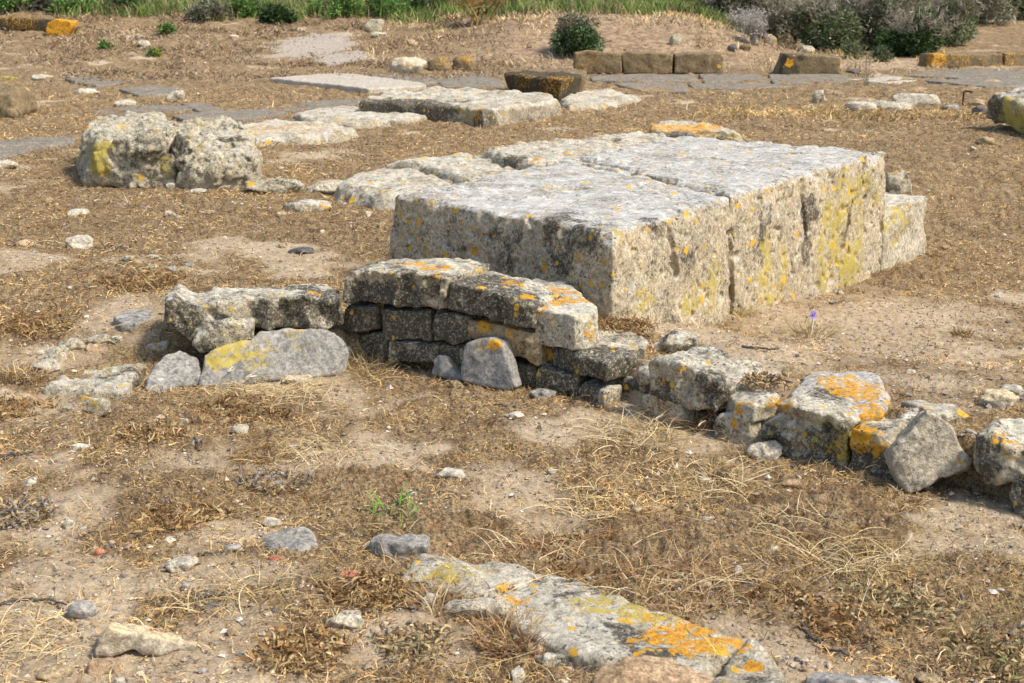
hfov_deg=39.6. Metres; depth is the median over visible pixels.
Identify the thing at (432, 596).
loose stone
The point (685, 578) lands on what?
straw tuft
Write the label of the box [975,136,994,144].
loose stone
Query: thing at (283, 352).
rock
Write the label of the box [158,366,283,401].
straw tuft
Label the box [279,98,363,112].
paving slab
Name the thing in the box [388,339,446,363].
wall stone
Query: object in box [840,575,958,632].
dead plant
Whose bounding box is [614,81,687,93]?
paving slab
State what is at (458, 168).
stone slab
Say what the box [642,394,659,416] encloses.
wall stone
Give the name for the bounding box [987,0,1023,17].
shrub
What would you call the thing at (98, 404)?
loose stone
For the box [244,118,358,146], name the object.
stone slab
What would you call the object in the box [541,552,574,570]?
dead plant
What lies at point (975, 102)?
loose stone
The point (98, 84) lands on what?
paving slab
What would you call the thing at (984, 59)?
kerb block
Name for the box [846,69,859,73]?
loose stone
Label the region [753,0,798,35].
shrub
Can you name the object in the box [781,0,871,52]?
shrub
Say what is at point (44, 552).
pebble
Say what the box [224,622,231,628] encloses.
pebble
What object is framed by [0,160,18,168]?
loose stone
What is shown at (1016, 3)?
shrub
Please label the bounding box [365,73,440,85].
paving slab
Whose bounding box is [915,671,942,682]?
loose stone
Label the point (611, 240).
limestone block
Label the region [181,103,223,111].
paving slab
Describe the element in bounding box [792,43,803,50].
loose stone
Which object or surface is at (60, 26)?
kerb block
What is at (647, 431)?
straw tuft
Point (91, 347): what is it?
loose stone
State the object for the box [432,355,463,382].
basalt slab
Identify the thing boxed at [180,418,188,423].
loose stone
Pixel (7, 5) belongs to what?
herb clump
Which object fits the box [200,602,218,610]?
loose stone
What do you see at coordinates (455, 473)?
loose stone
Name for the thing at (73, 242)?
loose stone
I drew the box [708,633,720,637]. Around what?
pebble
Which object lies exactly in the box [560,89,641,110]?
stone slab
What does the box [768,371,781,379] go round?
rubble stone
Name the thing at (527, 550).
straw tuft
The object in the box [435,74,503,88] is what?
paving slab
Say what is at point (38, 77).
loose stone
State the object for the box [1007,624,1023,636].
twig
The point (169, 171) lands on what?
boulder
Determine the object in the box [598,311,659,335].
dead plant
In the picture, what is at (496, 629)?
dead plant
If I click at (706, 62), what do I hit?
kerb block
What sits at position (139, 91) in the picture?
paving slab
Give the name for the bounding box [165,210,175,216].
loose stone
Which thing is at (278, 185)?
loose stone
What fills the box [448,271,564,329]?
wall stone
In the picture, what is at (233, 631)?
loose stone
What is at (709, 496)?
straw tuft
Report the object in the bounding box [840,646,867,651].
twig
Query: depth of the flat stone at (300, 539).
4.47 m
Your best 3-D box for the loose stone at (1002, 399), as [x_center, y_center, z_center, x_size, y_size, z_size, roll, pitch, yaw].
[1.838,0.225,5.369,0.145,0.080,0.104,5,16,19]
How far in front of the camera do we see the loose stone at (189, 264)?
7.85 m
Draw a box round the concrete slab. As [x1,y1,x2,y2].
[269,73,425,93]
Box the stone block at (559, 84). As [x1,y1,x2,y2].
[504,68,586,102]
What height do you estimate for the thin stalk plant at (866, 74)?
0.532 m
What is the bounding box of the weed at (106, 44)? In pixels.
[97,37,114,48]
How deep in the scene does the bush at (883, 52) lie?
24.34 m
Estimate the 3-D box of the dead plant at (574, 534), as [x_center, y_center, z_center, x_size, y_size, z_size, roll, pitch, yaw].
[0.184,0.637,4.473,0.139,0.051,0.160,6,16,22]
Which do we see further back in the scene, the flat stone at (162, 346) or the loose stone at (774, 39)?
the loose stone at (774, 39)
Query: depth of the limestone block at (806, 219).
8.45 m
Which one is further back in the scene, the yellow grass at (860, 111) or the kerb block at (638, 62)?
the kerb block at (638, 62)
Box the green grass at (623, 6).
[0,0,751,35]
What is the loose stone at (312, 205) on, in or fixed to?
on the ground at (998, 38)
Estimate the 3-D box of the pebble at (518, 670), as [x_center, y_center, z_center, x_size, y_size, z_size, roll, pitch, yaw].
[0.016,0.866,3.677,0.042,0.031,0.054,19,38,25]
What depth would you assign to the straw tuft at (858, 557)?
4.36 m
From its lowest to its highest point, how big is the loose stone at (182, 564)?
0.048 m
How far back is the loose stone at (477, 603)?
3.97 m
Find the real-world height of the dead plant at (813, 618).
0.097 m
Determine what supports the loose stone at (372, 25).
on the ground at (998, 38)
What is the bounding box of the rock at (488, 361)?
[461,336,521,390]
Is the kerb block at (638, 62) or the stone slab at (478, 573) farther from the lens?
the kerb block at (638, 62)
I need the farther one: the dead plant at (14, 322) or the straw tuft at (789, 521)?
the dead plant at (14, 322)
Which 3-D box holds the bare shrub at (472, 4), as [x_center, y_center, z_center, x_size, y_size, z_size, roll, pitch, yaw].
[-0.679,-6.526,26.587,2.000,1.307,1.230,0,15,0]
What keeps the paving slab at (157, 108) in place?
on the ground at (998, 38)
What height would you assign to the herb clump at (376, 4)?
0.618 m
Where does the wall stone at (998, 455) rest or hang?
on the ground at (998, 38)
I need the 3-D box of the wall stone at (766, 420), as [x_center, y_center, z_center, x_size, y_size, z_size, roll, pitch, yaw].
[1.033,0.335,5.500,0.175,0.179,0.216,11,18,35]
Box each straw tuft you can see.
[0,580,110,676]
[136,554,321,625]
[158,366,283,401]
[215,364,368,409]
[265,429,397,472]
[332,343,410,376]
[374,550,491,633]
[463,519,618,576]
[511,473,670,532]
[548,402,715,452]
[587,539,783,621]
[632,449,792,507]
[638,389,736,444]
[732,299,759,316]
[733,492,858,544]
[751,521,951,592]
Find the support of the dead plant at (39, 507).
on the ground at (998, 38)
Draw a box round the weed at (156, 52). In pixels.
[144,44,163,56]
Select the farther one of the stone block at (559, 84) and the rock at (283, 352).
the stone block at (559, 84)
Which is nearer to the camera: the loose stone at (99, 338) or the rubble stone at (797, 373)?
the rubble stone at (797, 373)
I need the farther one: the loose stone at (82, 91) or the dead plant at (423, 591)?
the loose stone at (82, 91)
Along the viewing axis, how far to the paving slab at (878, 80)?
20.80 m
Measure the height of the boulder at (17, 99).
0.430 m
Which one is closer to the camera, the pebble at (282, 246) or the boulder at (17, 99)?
the pebble at (282, 246)
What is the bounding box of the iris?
[777,310,846,339]
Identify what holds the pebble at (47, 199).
on the ground at (998, 38)
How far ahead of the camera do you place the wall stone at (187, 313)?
6.37 m
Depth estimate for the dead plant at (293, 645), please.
3.76 m
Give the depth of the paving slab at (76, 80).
20.67 m
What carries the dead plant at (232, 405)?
on the ground at (998, 38)
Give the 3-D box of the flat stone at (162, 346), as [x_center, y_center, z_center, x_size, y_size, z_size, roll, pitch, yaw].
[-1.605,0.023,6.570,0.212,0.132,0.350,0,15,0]
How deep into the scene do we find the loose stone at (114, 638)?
3.76 m
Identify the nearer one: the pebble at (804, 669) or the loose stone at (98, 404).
the pebble at (804, 669)
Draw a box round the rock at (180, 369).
[144,351,200,394]
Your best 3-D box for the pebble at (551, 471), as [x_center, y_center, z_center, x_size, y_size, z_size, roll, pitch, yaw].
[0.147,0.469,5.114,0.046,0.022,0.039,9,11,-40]
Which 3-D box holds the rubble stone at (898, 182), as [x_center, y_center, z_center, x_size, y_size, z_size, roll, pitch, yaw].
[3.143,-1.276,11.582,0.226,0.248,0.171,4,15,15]
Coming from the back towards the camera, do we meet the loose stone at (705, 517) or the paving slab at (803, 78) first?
the paving slab at (803, 78)
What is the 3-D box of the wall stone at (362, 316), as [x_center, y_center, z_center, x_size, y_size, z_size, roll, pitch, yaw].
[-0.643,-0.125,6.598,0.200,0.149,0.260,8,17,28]
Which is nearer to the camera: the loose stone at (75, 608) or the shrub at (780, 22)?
the loose stone at (75, 608)
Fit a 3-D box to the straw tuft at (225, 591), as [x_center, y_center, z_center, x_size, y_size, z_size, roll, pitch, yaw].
[-0.783,0.740,4.118,0.534,0.123,0.452,6,16,21]
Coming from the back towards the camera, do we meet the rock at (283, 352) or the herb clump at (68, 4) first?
the herb clump at (68, 4)
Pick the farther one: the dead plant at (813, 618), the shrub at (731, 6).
the shrub at (731, 6)
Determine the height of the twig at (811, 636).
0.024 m
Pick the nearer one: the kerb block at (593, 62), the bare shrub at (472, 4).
the kerb block at (593, 62)
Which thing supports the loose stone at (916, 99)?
on the ground at (998, 38)
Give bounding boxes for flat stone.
[42,363,146,399]
[113,309,154,331]
[147,340,168,351]
[263,527,317,551]
[532,278,582,296]
[726,389,779,423]
[901,400,968,420]
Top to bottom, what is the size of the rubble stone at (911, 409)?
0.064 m
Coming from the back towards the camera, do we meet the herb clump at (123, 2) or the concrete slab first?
the herb clump at (123, 2)
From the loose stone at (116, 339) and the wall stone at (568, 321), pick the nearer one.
the wall stone at (568, 321)
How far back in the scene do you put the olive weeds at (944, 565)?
4.37 m
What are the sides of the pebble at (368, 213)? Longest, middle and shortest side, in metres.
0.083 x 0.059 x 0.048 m
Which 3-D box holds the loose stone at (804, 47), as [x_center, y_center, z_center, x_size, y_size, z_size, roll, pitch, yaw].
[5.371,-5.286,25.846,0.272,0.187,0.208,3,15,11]
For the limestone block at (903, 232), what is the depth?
9.67 m
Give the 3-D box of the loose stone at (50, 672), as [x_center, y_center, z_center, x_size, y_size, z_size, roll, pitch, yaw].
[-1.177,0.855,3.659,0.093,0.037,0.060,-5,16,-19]
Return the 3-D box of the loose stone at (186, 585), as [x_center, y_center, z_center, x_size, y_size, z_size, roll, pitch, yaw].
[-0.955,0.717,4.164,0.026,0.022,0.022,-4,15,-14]
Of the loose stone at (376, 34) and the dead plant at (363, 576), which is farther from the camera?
the loose stone at (376, 34)
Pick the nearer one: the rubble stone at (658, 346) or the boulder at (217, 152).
the rubble stone at (658, 346)
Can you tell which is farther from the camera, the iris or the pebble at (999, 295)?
the pebble at (999, 295)
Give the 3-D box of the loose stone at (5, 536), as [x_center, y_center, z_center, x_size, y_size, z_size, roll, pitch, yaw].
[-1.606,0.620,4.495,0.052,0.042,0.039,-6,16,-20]
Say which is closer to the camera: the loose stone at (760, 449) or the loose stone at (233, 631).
the loose stone at (233, 631)
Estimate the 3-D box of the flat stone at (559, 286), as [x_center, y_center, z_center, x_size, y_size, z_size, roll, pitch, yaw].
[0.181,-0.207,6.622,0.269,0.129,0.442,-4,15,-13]
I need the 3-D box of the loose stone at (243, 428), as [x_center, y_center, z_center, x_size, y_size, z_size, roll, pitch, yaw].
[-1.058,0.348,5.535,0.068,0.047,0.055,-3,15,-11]
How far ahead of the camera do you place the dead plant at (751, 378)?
5.49 m
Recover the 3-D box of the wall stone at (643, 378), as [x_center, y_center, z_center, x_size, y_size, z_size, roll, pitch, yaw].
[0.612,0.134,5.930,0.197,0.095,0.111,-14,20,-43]
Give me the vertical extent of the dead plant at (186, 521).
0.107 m
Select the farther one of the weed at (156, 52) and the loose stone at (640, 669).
the weed at (156, 52)
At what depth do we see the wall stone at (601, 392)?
5.93 m
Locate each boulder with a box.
[0,74,37,118]
[76,111,181,189]
[158,153,178,186]
[170,115,262,189]
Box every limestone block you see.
[389,159,734,327]
[580,136,885,313]
[879,192,927,269]
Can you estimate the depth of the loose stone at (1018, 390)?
5.49 m
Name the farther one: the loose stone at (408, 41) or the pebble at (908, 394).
the loose stone at (408, 41)
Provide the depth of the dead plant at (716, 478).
5.08 m
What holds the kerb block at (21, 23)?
on the ground at (998, 38)
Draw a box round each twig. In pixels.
[0,451,32,457]
[0,597,66,605]
[123,531,142,541]
[193,436,199,450]
[197,550,224,555]
[198,591,225,599]
[741,345,777,349]
[800,621,852,657]
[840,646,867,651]
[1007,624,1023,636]
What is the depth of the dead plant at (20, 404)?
5.81 m
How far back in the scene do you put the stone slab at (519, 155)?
11.15 m
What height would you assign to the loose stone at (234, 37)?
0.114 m
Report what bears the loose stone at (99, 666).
on the ground at (998, 38)
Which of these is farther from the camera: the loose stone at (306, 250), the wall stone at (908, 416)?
the loose stone at (306, 250)
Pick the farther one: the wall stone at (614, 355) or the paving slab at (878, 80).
the paving slab at (878, 80)
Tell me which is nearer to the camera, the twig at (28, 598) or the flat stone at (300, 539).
the twig at (28, 598)
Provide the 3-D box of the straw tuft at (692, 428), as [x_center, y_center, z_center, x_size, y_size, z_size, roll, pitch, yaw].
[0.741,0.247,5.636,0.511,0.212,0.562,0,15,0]
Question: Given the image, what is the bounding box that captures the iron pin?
[962,90,971,105]
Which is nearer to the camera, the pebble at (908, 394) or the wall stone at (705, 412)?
the pebble at (908, 394)
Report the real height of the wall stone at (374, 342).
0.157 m
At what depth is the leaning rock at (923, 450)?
4.95 m
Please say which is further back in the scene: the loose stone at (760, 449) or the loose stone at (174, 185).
the loose stone at (174, 185)
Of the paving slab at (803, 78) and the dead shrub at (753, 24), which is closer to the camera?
the paving slab at (803, 78)
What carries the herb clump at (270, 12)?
on the ground at (998, 38)
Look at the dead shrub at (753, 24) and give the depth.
25.32 m
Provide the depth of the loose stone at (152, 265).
7.80 m
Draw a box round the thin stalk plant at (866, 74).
[855,50,875,84]
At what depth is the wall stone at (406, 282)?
6.37 m
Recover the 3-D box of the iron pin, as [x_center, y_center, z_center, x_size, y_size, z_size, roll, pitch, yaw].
[5.448,-2.873,17.038,0.114,0.276,0.022,0,15,0]
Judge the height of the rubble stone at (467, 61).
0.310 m
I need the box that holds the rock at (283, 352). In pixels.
[198,328,348,388]
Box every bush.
[547,2,605,55]
[840,37,871,59]
[870,43,894,61]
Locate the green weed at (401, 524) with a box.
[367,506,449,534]
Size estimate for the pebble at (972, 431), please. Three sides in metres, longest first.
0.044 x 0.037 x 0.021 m
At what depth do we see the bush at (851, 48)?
24.98 m
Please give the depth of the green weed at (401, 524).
4.60 m
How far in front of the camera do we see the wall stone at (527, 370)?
6.15 m
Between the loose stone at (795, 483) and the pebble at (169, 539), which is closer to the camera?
the pebble at (169, 539)
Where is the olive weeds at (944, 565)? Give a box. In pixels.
[806,447,1023,653]
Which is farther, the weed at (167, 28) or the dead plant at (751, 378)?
the weed at (167, 28)
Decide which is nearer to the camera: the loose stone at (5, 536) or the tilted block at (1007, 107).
the loose stone at (5, 536)
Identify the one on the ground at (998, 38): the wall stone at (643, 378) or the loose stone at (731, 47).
the loose stone at (731, 47)
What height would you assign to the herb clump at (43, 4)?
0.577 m
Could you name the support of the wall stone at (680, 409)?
on the ground at (998, 38)
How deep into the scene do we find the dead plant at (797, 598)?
4.07 m
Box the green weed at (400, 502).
[361,484,424,522]
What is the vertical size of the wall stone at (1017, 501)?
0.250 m
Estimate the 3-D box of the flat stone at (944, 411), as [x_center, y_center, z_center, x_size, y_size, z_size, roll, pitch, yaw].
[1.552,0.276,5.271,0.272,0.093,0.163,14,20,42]
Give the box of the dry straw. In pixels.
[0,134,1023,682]
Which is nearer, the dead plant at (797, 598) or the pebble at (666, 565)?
the dead plant at (797, 598)
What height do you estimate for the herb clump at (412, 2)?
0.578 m
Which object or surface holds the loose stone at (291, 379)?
on the ground at (998, 38)
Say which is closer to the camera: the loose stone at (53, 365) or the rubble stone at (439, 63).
the loose stone at (53, 365)
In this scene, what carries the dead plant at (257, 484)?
on the ground at (998, 38)
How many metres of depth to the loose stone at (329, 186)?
10.42 m
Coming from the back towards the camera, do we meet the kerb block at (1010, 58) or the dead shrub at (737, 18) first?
the dead shrub at (737, 18)
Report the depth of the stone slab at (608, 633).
3.86 m
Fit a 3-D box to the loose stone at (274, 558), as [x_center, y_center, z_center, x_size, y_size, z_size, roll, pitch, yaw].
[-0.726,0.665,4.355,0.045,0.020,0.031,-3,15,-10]
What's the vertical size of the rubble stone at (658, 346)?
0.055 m
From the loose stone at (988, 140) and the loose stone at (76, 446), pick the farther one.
the loose stone at (988, 140)
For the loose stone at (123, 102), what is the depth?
16.98 m
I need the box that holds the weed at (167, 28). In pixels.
[156,20,177,35]
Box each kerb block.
[0,17,54,31]
[45,18,78,36]
[573,50,621,73]
[621,50,672,73]
[672,51,723,73]
[773,52,840,74]
[918,51,1002,67]
[994,51,1023,65]
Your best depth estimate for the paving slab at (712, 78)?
21.04 m
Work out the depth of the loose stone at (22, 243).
8.49 m
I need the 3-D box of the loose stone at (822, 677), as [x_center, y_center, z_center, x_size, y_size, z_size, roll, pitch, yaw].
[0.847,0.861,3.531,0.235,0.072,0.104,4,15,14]
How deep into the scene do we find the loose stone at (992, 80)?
20.29 m
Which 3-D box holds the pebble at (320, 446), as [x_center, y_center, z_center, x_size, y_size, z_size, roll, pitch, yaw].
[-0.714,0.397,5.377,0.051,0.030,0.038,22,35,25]
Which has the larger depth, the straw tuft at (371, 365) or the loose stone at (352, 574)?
the straw tuft at (371, 365)
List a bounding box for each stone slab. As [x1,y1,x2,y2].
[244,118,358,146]
[292,106,427,129]
[333,167,452,210]
[359,86,560,127]
[386,152,517,183]
[400,553,534,599]
[482,131,665,169]
[482,574,742,677]
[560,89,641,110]
[648,120,743,142]
[709,639,787,682]
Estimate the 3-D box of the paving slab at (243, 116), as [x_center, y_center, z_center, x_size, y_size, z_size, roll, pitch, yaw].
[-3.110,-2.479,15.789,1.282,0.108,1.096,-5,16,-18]
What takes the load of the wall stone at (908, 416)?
on the ground at (998, 38)
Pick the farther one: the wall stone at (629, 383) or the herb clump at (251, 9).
the herb clump at (251, 9)
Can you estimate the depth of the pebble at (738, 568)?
4.27 m
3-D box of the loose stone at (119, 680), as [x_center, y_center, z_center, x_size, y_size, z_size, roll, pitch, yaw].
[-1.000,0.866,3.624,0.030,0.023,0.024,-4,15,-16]
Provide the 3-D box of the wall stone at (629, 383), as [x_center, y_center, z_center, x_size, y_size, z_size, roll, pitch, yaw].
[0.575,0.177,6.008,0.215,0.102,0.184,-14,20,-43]
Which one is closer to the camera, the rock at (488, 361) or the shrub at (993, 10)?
the rock at (488, 361)
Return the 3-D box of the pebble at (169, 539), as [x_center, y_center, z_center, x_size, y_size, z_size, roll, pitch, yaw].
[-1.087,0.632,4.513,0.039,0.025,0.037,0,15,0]
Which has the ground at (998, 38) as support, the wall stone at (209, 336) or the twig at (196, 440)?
the twig at (196, 440)
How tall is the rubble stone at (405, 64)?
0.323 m
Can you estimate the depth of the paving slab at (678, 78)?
20.87 m
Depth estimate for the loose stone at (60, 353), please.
6.29 m
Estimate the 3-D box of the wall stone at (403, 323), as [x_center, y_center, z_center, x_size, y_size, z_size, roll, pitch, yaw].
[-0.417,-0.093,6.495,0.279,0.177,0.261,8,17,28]
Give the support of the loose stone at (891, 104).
on the ground at (998, 38)
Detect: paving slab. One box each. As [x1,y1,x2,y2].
[0,135,74,159]
[66,77,98,83]
[78,80,123,87]
[91,105,192,114]
[119,85,182,97]
[172,109,287,122]
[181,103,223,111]
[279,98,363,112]
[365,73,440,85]
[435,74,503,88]
[590,73,698,82]
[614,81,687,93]
[688,83,793,90]
[699,73,766,82]
[768,74,852,84]
[851,76,916,83]
[904,68,1023,78]
[924,78,1023,88]
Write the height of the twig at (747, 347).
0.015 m
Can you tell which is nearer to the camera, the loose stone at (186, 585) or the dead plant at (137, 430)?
the loose stone at (186, 585)
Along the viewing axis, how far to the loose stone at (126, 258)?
8.02 m
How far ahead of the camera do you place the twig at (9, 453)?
5.27 m
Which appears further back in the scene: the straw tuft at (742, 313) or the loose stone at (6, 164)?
the loose stone at (6, 164)
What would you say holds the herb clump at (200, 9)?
on the ground at (998, 38)
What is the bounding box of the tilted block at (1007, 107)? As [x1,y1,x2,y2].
[985,86,1023,134]
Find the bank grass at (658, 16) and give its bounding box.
[351,3,1023,73]
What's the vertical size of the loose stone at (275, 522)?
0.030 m
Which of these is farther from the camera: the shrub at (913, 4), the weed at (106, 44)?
the shrub at (913, 4)
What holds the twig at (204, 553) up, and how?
on the ground at (998, 38)
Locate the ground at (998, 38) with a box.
[0,0,1023,682]
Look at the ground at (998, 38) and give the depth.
5.68 m
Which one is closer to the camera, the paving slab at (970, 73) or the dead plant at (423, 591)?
the dead plant at (423, 591)
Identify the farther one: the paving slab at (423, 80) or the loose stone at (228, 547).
the paving slab at (423, 80)
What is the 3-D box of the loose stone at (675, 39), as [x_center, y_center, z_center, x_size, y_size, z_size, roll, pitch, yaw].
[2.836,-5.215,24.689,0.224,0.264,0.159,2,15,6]
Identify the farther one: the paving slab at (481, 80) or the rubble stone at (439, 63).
the rubble stone at (439, 63)
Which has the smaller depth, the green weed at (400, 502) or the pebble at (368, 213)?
the green weed at (400, 502)
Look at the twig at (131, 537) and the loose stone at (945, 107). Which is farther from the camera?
the loose stone at (945, 107)
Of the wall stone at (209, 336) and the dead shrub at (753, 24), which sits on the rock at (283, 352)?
the wall stone at (209, 336)
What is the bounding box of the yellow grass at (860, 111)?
[678,101,987,122]
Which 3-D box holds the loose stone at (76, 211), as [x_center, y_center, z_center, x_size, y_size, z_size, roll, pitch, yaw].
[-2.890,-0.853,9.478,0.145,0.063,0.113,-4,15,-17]
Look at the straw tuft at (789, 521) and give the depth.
4.66 m
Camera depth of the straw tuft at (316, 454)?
5.31 m
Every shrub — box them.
[446,0,505,26]
[688,0,778,27]
[723,8,748,31]
[735,4,772,45]
[750,0,824,43]
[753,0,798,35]
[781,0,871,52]
[819,0,891,48]
[849,0,940,50]
[871,1,965,56]
[922,0,994,46]
[968,0,1018,26]
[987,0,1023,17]
[1005,0,1023,19]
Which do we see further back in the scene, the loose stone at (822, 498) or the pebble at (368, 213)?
the pebble at (368, 213)
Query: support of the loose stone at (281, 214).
on the ground at (998, 38)
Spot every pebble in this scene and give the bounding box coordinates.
[23,477,36,485]
[36,349,43,354]
[39,548,48,556]
[45,196,53,202]
[62,406,73,412]
[164,536,175,542]
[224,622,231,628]
[278,244,286,247]
[317,442,329,449]
[364,211,371,216]
[379,221,385,227]
[449,380,463,387]
[497,446,503,450]
[510,665,524,682]
[548,468,556,473]
[656,563,674,568]
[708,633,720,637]
[733,566,741,575]
[771,546,778,550]
[801,666,808,671]
[903,392,912,396]
[965,429,976,434]
[994,292,1003,297]
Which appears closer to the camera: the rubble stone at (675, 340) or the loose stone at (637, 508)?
the loose stone at (637, 508)
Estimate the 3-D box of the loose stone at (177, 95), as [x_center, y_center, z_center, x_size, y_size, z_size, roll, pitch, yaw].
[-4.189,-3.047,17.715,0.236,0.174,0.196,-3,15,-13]
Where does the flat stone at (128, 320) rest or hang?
on the ground at (998, 38)
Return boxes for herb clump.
[0,0,42,12]
[28,0,55,10]
[44,0,99,14]
[102,0,146,13]
[183,0,235,22]
[223,0,271,17]
[258,1,298,24]
[306,0,366,17]
[364,0,424,16]
[405,0,447,13]
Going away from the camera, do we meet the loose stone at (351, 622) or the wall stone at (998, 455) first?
the loose stone at (351, 622)
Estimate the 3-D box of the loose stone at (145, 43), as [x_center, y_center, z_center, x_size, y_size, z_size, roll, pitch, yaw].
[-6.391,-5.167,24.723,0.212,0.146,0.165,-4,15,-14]
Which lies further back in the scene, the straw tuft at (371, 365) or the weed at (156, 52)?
the weed at (156, 52)
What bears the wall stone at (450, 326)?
on the wall stone at (454, 352)
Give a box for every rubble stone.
[390,57,426,73]
[428,56,451,70]
[452,54,477,70]
[649,342,662,351]
[660,329,699,352]
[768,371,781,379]
[781,365,805,377]
[885,170,911,194]
[904,407,918,411]
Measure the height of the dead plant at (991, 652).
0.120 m
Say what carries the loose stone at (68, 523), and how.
on the ground at (998, 38)
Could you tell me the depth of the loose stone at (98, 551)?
4.40 m
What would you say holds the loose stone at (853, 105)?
on the ground at (998, 38)
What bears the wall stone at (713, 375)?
on the wall stone at (680, 409)
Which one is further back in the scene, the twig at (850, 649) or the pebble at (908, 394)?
the pebble at (908, 394)
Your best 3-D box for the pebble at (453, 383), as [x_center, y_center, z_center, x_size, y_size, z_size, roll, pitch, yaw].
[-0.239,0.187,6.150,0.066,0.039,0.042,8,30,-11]
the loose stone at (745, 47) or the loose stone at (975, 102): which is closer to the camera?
the loose stone at (975, 102)
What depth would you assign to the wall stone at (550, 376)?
6.05 m
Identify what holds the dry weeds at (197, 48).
on the ground at (998, 38)
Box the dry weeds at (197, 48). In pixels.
[0,0,624,84]
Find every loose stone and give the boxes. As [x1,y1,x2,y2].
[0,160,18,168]
[0,531,11,540]
[14,238,33,246]
[31,74,53,80]
[32,358,61,372]
[36,664,73,680]
[44,344,69,361]
[57,338,84,350]
[62,519,74,528]
[65,235,93,249]
[67,208,88,215]
[67,599,96,618]
[70,443,90,450]
[72,88,99,94]
[86,343,98,351]
[86,397,111,415]
[87,333,109,343]
[87,657,123,675]
[94,548,104,555]
[95,622,196,656]
[109,336,122,343]
[113,677,124,682]
[114,99,137,106]
[119,255,134,261]
[138,40,150,46]
[143,263,158,269]
[147,254,159,258]
[165,183,178,188]
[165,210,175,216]
[165,265,176,270]
[165,556,200,573]
[166,90,184,101]
[176,266,192,272]
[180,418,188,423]
[181,582,189,589]
[183,262,194,267]
[188,188,206,193]
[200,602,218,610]
[223,544,240,550]
[227,627,238,635]
[229,35,238,39]
[231,424,248,434]
[244,178,304,193]
[262,517,281,527]
[268,555,281,560]
[276,211,286,218]
[281,374,312,384]
[283,199,331,212]
[288,247,314,253]
[306,179,345,194]
[325,610,364,629]
[339,570,358,578]
[364,19,384,31]
[368,533,429,559]
[371,32,386,36]
[406,39,417,46]
[420,593,440,606]
[436,467,465,479]
[442,597,513,619]
[504,411,524,418]
[524,642,544,654]
[535,652,572,668]
[592,655,714,682]
[629,506,643,511]
[650,506,666,512]
[669,33,681,45]
[697,580,711,589]
[700,516,712,519]
[727,45,736,51]
[736,476,748,482]
[739,44,750,50]
[746,440,782,461]
[764,34,776,45]
[777,33,793,43]
[782,479,800,487]
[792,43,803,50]
[800,45,814,52]
[805,672,900,682]
[810,494,826,504]
[811,90,825,103]
[845,101,876,111]
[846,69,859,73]
[873,100,912,110]
[892,93,940,105]
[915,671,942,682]
[940,104,959,111]
[968,99,984,105]
[971,106,986,114]
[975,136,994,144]
[978,388,1018,409]
[985,79,1000,81]
[999,384,1023,395]
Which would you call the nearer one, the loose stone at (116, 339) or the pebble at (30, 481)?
the pebble at (30, 481)
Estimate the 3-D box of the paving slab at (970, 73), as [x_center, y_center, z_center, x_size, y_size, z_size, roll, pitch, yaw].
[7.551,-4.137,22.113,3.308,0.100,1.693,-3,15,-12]
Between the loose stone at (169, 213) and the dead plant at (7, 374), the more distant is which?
the loose stone at (169, 213)
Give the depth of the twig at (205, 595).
4.08 m
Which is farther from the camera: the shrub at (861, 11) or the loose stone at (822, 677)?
the shrub at (861, 11)
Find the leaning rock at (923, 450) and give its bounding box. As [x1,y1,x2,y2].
[884,410,972,493]
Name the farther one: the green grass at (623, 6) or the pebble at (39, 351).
the green grass at (623, 6)
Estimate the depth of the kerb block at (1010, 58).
23.71 m
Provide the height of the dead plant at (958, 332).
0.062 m
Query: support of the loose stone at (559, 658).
on the ground at (998, 38)
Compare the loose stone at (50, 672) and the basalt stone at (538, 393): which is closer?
the loose stone at (50, 672)
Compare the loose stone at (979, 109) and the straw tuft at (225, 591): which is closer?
the straw tuft at (225, 591)
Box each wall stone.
[163,283,343,340]
[192,316,254,352]
[342,258,489,309]
[344,301,392,331]
[355,329,390,358]
[381,306,437,340]
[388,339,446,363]
[433,308,483,344]
[440,339,475,368]
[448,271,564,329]
[467,316,546,365]
[514,356,541,387]
[535,294,598,350]
[536,363,590,396]
[546,326,648,381]
[578,377,622,407]
[619,376,649,393]
[637,365,649,384]
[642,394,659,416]
[648,345,766,411]
[658,399,695,423]
[694,409,724,427]
[713,410,760,447]
[758,387,863,472]
[761,415,775,427]
[788,371,890,428]
[848,417,906,479]
[897,411,919,424]
[973,418,1023,487]
[1009,475,1023,516]
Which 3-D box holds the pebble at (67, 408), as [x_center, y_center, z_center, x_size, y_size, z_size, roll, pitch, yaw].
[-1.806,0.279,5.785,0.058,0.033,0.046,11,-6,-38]
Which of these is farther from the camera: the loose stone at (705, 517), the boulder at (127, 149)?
the boulder at (127, 149)
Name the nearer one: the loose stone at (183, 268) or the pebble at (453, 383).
the pebble at (453, 383)
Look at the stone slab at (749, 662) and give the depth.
3.61 m
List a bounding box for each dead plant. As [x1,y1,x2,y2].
[0,302,92,339]
[0,356,55,383]
[0,391,61,422]
[0,490,63,531]
[87,261,192,293]
[89,242,129,253]
[110,417,190,444]
[129,492,241,537]
[190,389,293,426]
[212,436,298,472]
[235,464,324,497]
[235,619,362,677]
[311,562,428,616]
[362,620,458,667]
[403,571,470,615]
[450,598,557,666]
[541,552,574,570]
[548,531,589,548]
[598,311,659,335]
[706,470,731,484]
[736,370,792,391]
[739,570,800,602]
[780,587,828,610]
[795,593,895,644]
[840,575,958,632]
[928,623,1023,682]
[945,324,977,336]
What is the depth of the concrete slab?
19.67 m
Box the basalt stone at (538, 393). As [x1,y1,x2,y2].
[530,388,555,397]

